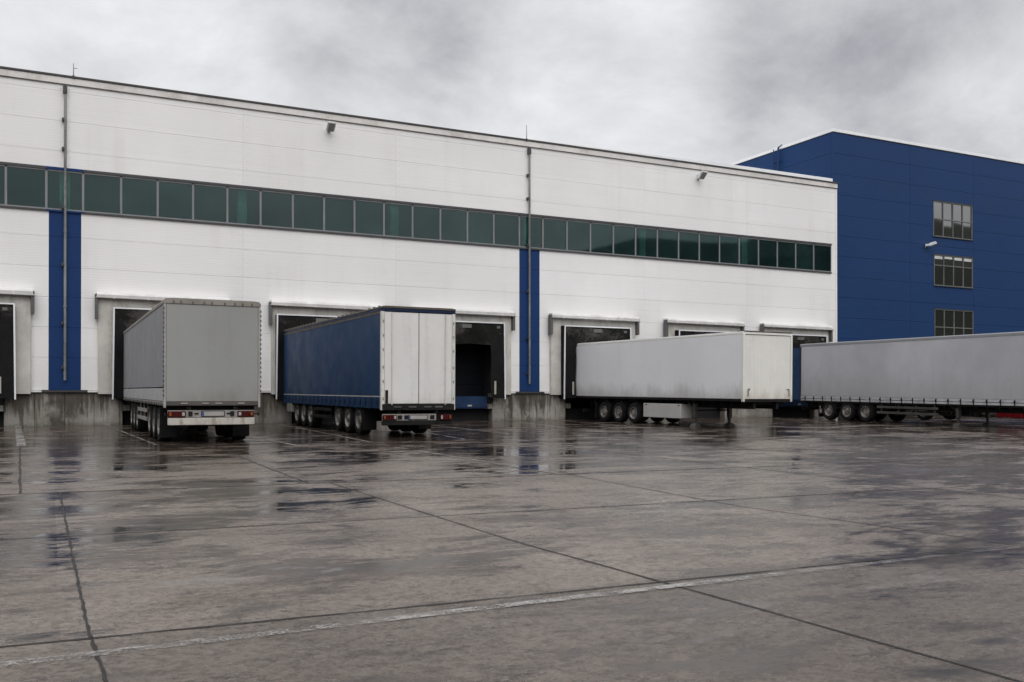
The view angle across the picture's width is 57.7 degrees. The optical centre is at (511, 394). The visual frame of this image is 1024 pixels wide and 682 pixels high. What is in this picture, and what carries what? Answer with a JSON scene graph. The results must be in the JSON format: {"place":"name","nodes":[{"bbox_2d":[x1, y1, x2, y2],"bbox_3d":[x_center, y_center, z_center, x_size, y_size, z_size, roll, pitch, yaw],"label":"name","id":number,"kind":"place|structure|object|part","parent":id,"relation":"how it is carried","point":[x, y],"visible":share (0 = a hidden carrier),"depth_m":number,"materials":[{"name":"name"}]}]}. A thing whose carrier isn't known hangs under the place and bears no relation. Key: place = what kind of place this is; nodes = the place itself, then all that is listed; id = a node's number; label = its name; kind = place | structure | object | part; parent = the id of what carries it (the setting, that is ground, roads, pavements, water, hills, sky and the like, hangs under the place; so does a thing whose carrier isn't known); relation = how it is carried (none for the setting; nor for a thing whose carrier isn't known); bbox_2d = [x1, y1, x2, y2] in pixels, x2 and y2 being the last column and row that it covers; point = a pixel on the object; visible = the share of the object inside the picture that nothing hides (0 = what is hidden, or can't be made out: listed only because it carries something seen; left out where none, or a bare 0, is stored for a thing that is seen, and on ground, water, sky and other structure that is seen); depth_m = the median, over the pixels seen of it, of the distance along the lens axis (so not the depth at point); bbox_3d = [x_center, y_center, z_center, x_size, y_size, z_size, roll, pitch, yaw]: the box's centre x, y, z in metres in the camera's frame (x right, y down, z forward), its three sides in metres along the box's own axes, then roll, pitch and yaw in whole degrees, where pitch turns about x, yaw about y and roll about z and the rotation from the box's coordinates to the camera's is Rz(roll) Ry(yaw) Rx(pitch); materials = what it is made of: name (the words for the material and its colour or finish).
{"place":"outdoors","nodes":[
{"label":"outdoors","id":0,"kind":"place"},
{"bbox_2d":[0,415,1023,681],"bbox_3d":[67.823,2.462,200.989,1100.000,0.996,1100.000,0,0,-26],"label":"ground","id":1,"kind":"structure","parent":0,"point":[164,575],"depth_m":8.50,"materials":[{"name":"concrete"}]},
{"bbox_2d":[0,287,34,425],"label":"loading dock","id":2,"kind":"object","parent":1,"relation":"on","point":[17,307],"visible":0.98,"depth_m":37.20,"materials":[{"name":"paint"}]},
{"bbox_2d":[18,426,22,493],"bbox_3d":[-13.283,1.336,25.163,0.089,0.192,27.708,0,0,-28],"label":"slab joint","id":3,"kind":"object","parent":1,"relation":"on","point":[19,481],"visible":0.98,"depth_m":16.66,"materials":[{"name":"grey concrete"}]},
{"bbox_2d":[15,426,25,445],"bbox_3d":[-16.125,1.312,30.452,0.242,0.103,14.908,0,0,-28],"label":"bay marking","id":4,"kind":"object","parent":1,"relation":"on","point":[18,436],"visible":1,"depth_m":28.62,"materials":[{"name":"grey paint"}]},
{"bbox_2d":[59,492,107,681],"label":"slab joint","id":5,"kind":"object","parent":1,"relation":"on","point":[97,658],"visible":1,"depth_m":6.13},
{"bbox_2d":[95,292,229,424],"bbox_3d":[-15.392,-1.437,40.864,5.470,5.589,3.332,0,0,-26],"label":"loading dock","id":6,"kind":"object","parent":1,"relation":"on","point":[117,315],"visible":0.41,"depth_m":38.73,"materials":[{"name":"metal"}]},
{"bbox_2d":[123,298,261,440],"bbox_3d":[-11.587,-0.638,32.312,2.584,3.950,15.500,0,0,-26],"label":"tarpaulin trailer","id":7,"kind":"object","parent":1,"relation":"on","point":[192,363],"visible":1,"depth_m":25.61,"materials":[{"name":"fabric"}]},
{"bbox_2d":[204,441,307,482],"bbox_3d":[-6.091,1.385,20.804,0.094,0.102,13.303,0,0,-25],"label":"slab joint","id":8,"kind":"object","parent":1,"relation":"on","point":[258,464],"visible":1,"depth_m":18.44,"materials":[{"name":"grey concrete"}]},
{"bbox_2d":[280,424,370,441],"bbox_3d":[-7.297,1.346,34.212,0.134,0.137,15.816,0,0,-24],"label":"bay marking","id":9,"kind":"object","parent":1,"relation":"on","point":[331,434],"visible":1,"depth_m":30.72,"materials":[{"name":"grey paint"}]},
{"bbox_2d":[268,300,384,422],"bbox_3d":[-9.003,-1.424,44.029,5.470,5.589,3.332,0,0,-26],"label":"loading dock","id":10,"kind":"object","parent":1,"relation":"on","point":[283,315],"visible":0.25,"depth_m":41.85,"materials":[{"name":"metal"}]},
{"bbox_2d":[283,305,455,433],"bbox_3d":[-6.028,-0.742,35.960,2.560,4.195,13.790,0,0,-26],"label":"curtain trailer","id":11,"kind":"object","parent":1,"relation":"on","point":[392,368],"visible":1,"depth_m":30.37,"materials":[{"name":"fabric"}]},
{"bbox_3d":[-3.502,-1.125,29.565,1.132,2.940,0.089,0,0,-26],"label":"rear door","id":12,"kind":"part","parent":11,"relation":"part of","materials":[{"name":"white metal"}]},
{"bbox_3d":[-2.470,-1.123,30.076,1.132,2.940,0.089,0,0,-26],"label":"rear door","id":13,"kind":"part","parent":11,"relation":"part of","materials":[{"name":"white metal"}]},
{"bbox_2d":[0,66,838,425],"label":"white warehouse","id":14,"kind":"structure","parent":1,"relation":"on","point":[116,188],"depth_m":44.29,"materials":[{"name":"paint"}]},
{"bbox_2d":[0,161,5,207],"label":"window","id":15,"kind":"structure","parent":14,"relation":"in","point":[3,164],"depth_m":37.26,"materials":[{"name":"grey metal"}]},
{"bbox_2d":[6,162,45,210],"bbox_3d":[-19.648,-8.387,37.622,1.448,1.823,0.135,0,0,-26],"label":"window","id":16,"kind":"structure","parent":14,"relation":"in","point":[8,164],"depth_m":37.58,"materials":[{"name":"grey metal"}]},
{"bbox_2d":[46,166,82,213],"bbox_3d":[-18.387,-8.385,38.246,1.361,1.823,0.135,0,0,-26],"label":"window","id":17,"kind":"structure","parent":14,"relation":"in","point":[48,168],"depth_m":38.16,"materials":[{"name":"grey metal"}]},
{"bbox_2d":[83,170,120,216],"bbox_3d":[-17.124,-8.382,38.872,1.454,1.823,0.135,0,0,-26],"label":"window","id":18,"kind":"structure","parent":14,"relation":"in","point":[87,172],"depth_m":38.83,"materials":[{"name":"grey metal"}]},
{"bbox_2d":[121,173,157,219],"bbox_3d":[-15.825,-8.380,39.516,1.443,1.823,0.135,0,0,-26],"label":"window","id":19,"kind":"structure","parent":14,"relation":"in","point":[128,176],"depth_m":39.53,"materials":[{"name":"grey metal"}]},
{"bbox_2d":[158,177,192,222],"bbox_3d":[-14.529,-8.377,40.157,1.443,1.823,0.135,0,0,-26],"label":"window","id":20,"kind":"structure","parent":14,"relation":"in","point":[160,179],"depth_m":40.11,"materials":[{"name":"grey metal"}]},
{"bbox_2d":[193,181,227,224],"bbox_3d":[-13.234,-8.374,40.799,1.443,1.823,0.135,0,0,-26],"label":"window","id":21,"kind":"structure","parent":14,"relation":"in","point":[200,183],"depth_m":40.75,"materials":[{"name":"grey metal"}]},
{"bbox_2d":[227,184,260,227],"bbox_3d":[-11.939,-8.372,41.441,1.444,1.823,0.135,0,0,-26],"label":"window","id":22,"kind":"structure","parent":14,"relation":"in","point":[231,186],"depth_m":41.44,"materials":[{"name":"grey metal"}]},
{"bbox_2d":[261,187,292,230],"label":"window","id":23,"kind":"structure","parent":14,"relation":"in","point":[272,190],"depth_m":42.09,"materials":[{"name":"grey metal"}]},
{"bbox_2d":[293,190,323,232],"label":"window","id":24,"kind":"structure","parent":14,"relation":"in","point":[303,193],"depth_m":42.68,"materials":[{"name":"grey metal"}]},
{"bbox_2d":[326,121,335,131],"bbox_3d":[-8.369,-12.311,42.895,0.384,0.390,0.608,0,0,-26],"label":"flood lamp","id":25,"kind":"object","parent":14,"relation":"attached to","point":[330,126],"visible":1,"depth_m":42.74,"materials":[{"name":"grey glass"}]},
{"bbox_2d":[324,193,354,234],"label":"window","id":26,"kind":"structure","parent":14,"relation":"in","point":[333,196],"depth_m":43.32,"materials":[{"name":"grey metal"}]},
{"bbox_2d":[354,197,383,237],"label":"window","id":27,"kind":"structure","parent":14,"relation":"in","point":[363,199],"depth_m":44.01,"materials":[{"name":"grey metal"}]},
{"bbox_2d":[384,199,412,239],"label":"window","id":28,"kind":"structure","parent":14,"relation":"in","point":[394,202],"depth_m":44.66,"materials":[{"name":"grey metal"}]},
{"bbox_2d":[413,202,440,241],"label":"window","id":29,"kind":"structure","parent":14,"relation":"in","point":[415,204],"depth_m":45.32,"materials":[{"name":"grey metal"}]},
{"bbox_2d":[440,205,467,243],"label":"window","id":30,"kind":"structure","parent":14,"relation":"in","point":[442,206],"depth_m":45.88,"materials":[{"name":"grey metal"}]},
{"bbox_2d":[467,208,493,246],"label":"window","id":31,"kind":"structure","parent":14,"relation":"in","point":[469,209],"depth_m":46.57,"materials":[{"name":"grey metal"}]},
{"bbox_2d":[494,210,519,248],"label":"window","id":32,"kind":"structure","parent":14,"relation":"in","point":[495,212],"depth_m":47.17,"materials":[{"name":"grey metal"}]},
{"bbox_2d":[519,213,542,250],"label":"window","id":33,"kind":"structure","parent":14,"relation":"in","point":[521,214],"depth_m":47.86,"materials":[{"name":"grey metal"}]},
{"bbox_2d":[543,215,566,251],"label":"window","id":34,"kind":"structure","parent":14,"relation":"in","point":[544,216],"depth_m":48.46,"materials":[{"name":"grey metal"}]},
{"bbox_2d":[567,218,590,253],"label":"window","id":35,"kind":"structure","parent":14,"relation":"in","point":[568,219],"depth_m":49.05,"materials":[{"name":"grey metal"}]},
{"bbox_2d":[590,220,613,255],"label":"window","id":36,"kind":"structure","parent":14,"relation":"in","point":[592,221],"depth_m":49.69,"materials":[{"name":"grey metal"}]},
{"bbox_2d":[613,222,635,257],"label":"window","id":37,"kind":"structure","parent":14,"relation":"in","point":[615,223],"depth_m":50.39,"materials":[{"name":"grey metal"}]},
{"bbox_2d":[636,224,657,259],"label":"window","id":38,"kind":"structure","parent":14,"relation":"in","point":[637,226],"depth_m":51.03,"materials":[{"name":"grey metal"}]},
{"bbox_2d":[657,227,678,260],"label":"window","id":39,"kind":"structure","parent":14,"relation":"in","point":[659,228],"depth_m":51.67,"materials":[{"name":"grey metal"}]},
{"bbox_2d":[679,229,699,262],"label":"window","id":40,"kind":"structure","parent":14,"relation":"in","point":[680,230],"depth_m":52.31,"materials":[{"name":"grey metal"}]},
{"bbox_2d":[697,171,707,179],"bbox_3d":[10.663,-12.294,52.302,0.408,0.414,0.646,0,0,-26],"label":"flood lamp","id":41,"kind":"object","parent":14,"relation":"attached to","point":[702,174],"visible":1,"depth_m":52.15,"materials":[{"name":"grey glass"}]},
{"bbox_2d":[699,231,719,264],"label":"window","id":42,"kind":"structure","parent":14,"relation":"in","point":[701,232],"depth_m":52.94,"materials":[{"name":"grey metal"}]},
{"bbox_2d":[720,233,739,265],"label":"window","id":43,"kind":"structure","parent":14,"relation":"in","point":[721,234],"depth_m":53.57,"materials":[{"name":"grey metal"}]},
{"bbox_2d":[739,235,758,267],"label":"window","id":44,"kind":"structure","parent":14,"relation":"in","point":[741,236],"depth_m":54.22,"materials":[{"name":"grey metal"}]},
{"bbox_2d":[759,237,777,268],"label":"window","id":45,"kind":"structure","parent":14,"relation":"in","point":[760,238],"depth_m":54.86,"materials":[{"name":"grey metal"}]},
{"bbox_2d":[777,238,795,270],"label":"window","id":46,"kind":"structure","parent":14,"relation":"in","point":[779,240],"depth_m":55.51,"materials":[{"name":"grey metal"}]},
{"bbox_2d":[796,240,813,271],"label":"window","id":47,"kind":"structure","parent":14,"relation":"in","point":[807,247],"depth_m":56.23,"materials":[{"name":"grey metal"}]},
{"bbox_2d":[814,242,831,273],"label":"window","id":48,"kind":"structure","parent":14,"relation":"in","point":[822,251],"depth_m":56.76,"materials":[{"name":"green glass"}]},
{"bbox_2d":[1,562,888,664],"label":"road marking","id":49,"kind":"object","parent":1,"relation":"on","point":[553,600],"visible":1,"depth_m":6.25,"materials":[{"name":"grey paint"}]},
{"bbox_2d":[362,442,554,473],"bbox_3d":[-1.798,1.415,21.870,0.054,0.098,11.202,0,0,-27],"label":"slab joint","id":50,"kind":"object","parent":1,"relation":"on","point":[467,459],"visible":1,"depth_m":19.99,"materials":[{"name":"grey concrete"}]},
{"bbox_2d":[431,307,515,420],"bbox_3d":[-2.910,-1.412,47.048,5.470,5.589,3.332,0,0,-26],"label":"loading dock","id":51,"kind":"object","parent":1,"relation":"on","point":[482,352],"visible":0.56,"depth_m":46.71,"materials":[{"name":"metal"}]},
{"bbox_2d":[455,344,482,395],"bbox_3d":[-2.957,-1.392,47.131,3.240,2.990,0.060,0,0,-26],"label":"door","id":52,"kind":"structure","parent":51,"relation":"in","point":[468,361],"depth_m":47.48,"materials":[{"name":"black"}]},
{"bbox_2d":[455,396,486,408],"bbox_3d":[-3.090,0.413,47.099,2.940,0.600,2.466,0,0,-26],"label":"dock leveller","id":53,"kind":"object","parent":51,"relation":"attached to","point":[470,401],"visible":0.57,"depth_m":46.28,"materials":[{"name":"blue metal"}]},
{"bbox_2d":[0,427,979,444],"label":"slab joint","id":54,"kind":"object","parent":1,"relation":"on","point":[461,436],"visible":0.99,"depth_m":30.65,"materials":[{"name":"grey concrete"}]},
{"bbox_2d":[0,433,1007,454],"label":"slab joint","id":55,"kind":"object","parent":1,"relation":"on","point":[480,444],"visible":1,"depth_m":25.79,"materials":[{"name":"grey concrete"}]},
{"bbox_2d":[0,483,1016,539],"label":"slab joint","id":56,"kind":"object","parent":1,"relation":"on","point":[475,513],"visible":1,"depth_m":11.09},
{"bbox_2d":[0,544,1023,646],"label":"slab joint","id":57,"kind":"object","parent":1,"relation":"on","point":[454,602],"visible":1,"depth_m":6.34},
{"bbox_2d":[0,456,1023,494],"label":"slab joint","id":58,"kind":"object","parent":1,"relation":"on","point":[492,476],"visible":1,"depth_m":16.21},
{"bbox_2d":[21,442,1012,468],"bbox_3d":[11.954,1.513,27.677,74.002,0.332,0.044,0,0,-27],"label":"slab joint","id":59,"kind":"object","parent":1,"relation":"on","point":[480,456],"visible":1,"depth_m":21.05,"materials":[{"name":"grey concrete"}]},
{"bbox_2d":[531,313,639,419],"bbox_3d":[3.820,-1.398,50.381,5.470,5.589,3.332,0,0,-26],"label":"loading dock","id":60,"kind":"object","parent":1,"relation":"on","point":[567,333],"visible":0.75,"depth_m":48.46,"materials":[{"name":"metal"}]},
{"bbox_2d":[332,483,1023,681],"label":"slab joint","id":61,"kind":"object","parent":1,"relation":"on","point":[732,601],"visible":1,"depth_m":6.35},
{"bbox_2d":[576,330,792,426],"bbox_3d":[7.479,-0.609,43.621,2.684,4.018,12.733,0,0,-28],"label":"box trailer","id":62,"kind":"object","parent":1,"relation":"on","point":[673,379],"visible":1,"depth_m":40.93,"materials":[{"name":"metal"}]},
{"bbox_2d":[663,318,744,417],"bbox_3d":[10.307,-1.385,53.595,5.470,5.589,3.332,0,0,-26],"label":"loading dock","id":63,"kind":"object","parent":1,"relation":"on","point":[678,327],"visible":0.27,"depth_m":52.26,"materials":[{"name":"metal"}]},
{"bbox_2d":[430,431,1021,498],"bbox_3d":[2.323,1.445,23.576,0.042,0.265,27.800,0,0,-27],"label":"slab joint","id":64,"kind":"object","parent":1,"relation":"on","point":[773,470],"visible":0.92,"depth_m":17.83,"materials":[{"name":"grey concrete"}]},
{"bbox_2d":[492,426,1017,472],"bbox_3d":[3.846,1.437,30.078,0.046,0.306,29.501,0,0,-27],"label":"slab joint","id":65,"kind":"object","parent":1,"relation":"on","point":[778,451],"visible":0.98,"depth_m":24.24,"materials":[{"name":"grey concrete"}]},
{"bbox_2d":[568,474,1019,545],"bbox_3d":[3.075,1.471,12.448,0.400,0.085,9.605,0,0,-28],"label":"slab joint","id":66,"kind":"object","parent":1,"relation":"on","point":[793,513],"visible":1,"depth_m":11.35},
{"bbox_2d":[760,323,832,416],"bbox_3d":[16.436,-1.372,56.632,5.470,5.589,3.332,0,0,-26],"label":"loading dock","id":67,"kind":"object","parent":1,"relation":"on","point":[806,334],"visible":0.27,"depth_m":55.73,"materials":[{"name":"metal"}]},
{"bbox_2d":[778,398,810,406],"bbox_3d":[16.256,0.453,56.683,2.940,0.600,2.466,0,0,-26],"label":"dock leveller","id":68,"kind":"object","parent":67,"relation":"attached to","point":[796,403],"visible":0.34,"depth_m":55.70,"materials":[{"name":"blue metal"}]},
{"bbox_2d":[731,128,1023,415],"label":"blue building","id":69,"kind":"structure","parent":1,"relation":"on","point":[901,204],"depth_m":61.12,"materials":[{"name":"metal"}]},
{"bbox_2d":[925,241,936,247],"bbox_3d":[27.506,-9.823,61.061,0.708,0.344,0.320,0,0,32],"label":"flood lamp","id":70,"kind":"object","parent":69,"relation":"attached to","point":[934,243],"visible":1,"depth_m":60.94,"materials":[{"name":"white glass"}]},
{"bbox_2d":[933,200,972,240],"bbox_3d":[29.595,-11.642,62.427,3.880,2.425,0.135,0,0,-26],"label":"window","id":71,"kind":"structure","parent":69,"relation":"in","point":[951,220],"depth_m":62.43,"materials":[{"name":"glass"}]},
{"bbox_2d":[933,254,973,288],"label":"window","id":72,"kind":"structure","parent":69,"relation":"in","point":[949,270],"depth_m":62.44,"materials":[{"name":"glass"}]},
{"bbox_2d":[934,308,972,335],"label":"window","id":73,"kind":"structure","parent":69,"relation":"in","point":[947,322],"depth_m":62.43,"materials":[{"name":"glass"}]},
{"bbox_2d":[792,331,1023,425],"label":"curtain trailer","id":74,"kind":"object","parent":1,"relation":"on","point":[897,379],"visible":1,"depth_m":45.91,"materials":[{"name":"fabric"}]},
{"bbox_3d":[16.034,-1.177,53.532,1.039,2.970,0.095,0,0,15],"label":"rear door","id":75,"kind":"part","parent":74,"relation":"part of","materials":[{"name":"blue metal"}]},
{"bbox_2d":[917,410,1023,419],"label":"red lorry","id":76,"kind":"object","parent":1,"relation":"on","point":[953,417],"visible":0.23,"depth_m":48.56,"materials":[{"name":"metal"}]},
{"bbox_2d":[0,0,1023,163],"label":"sky","id":77,"kind":"structure","parent":0,"point":[717,81],"materials":[{"name":"grey"}]}
]}

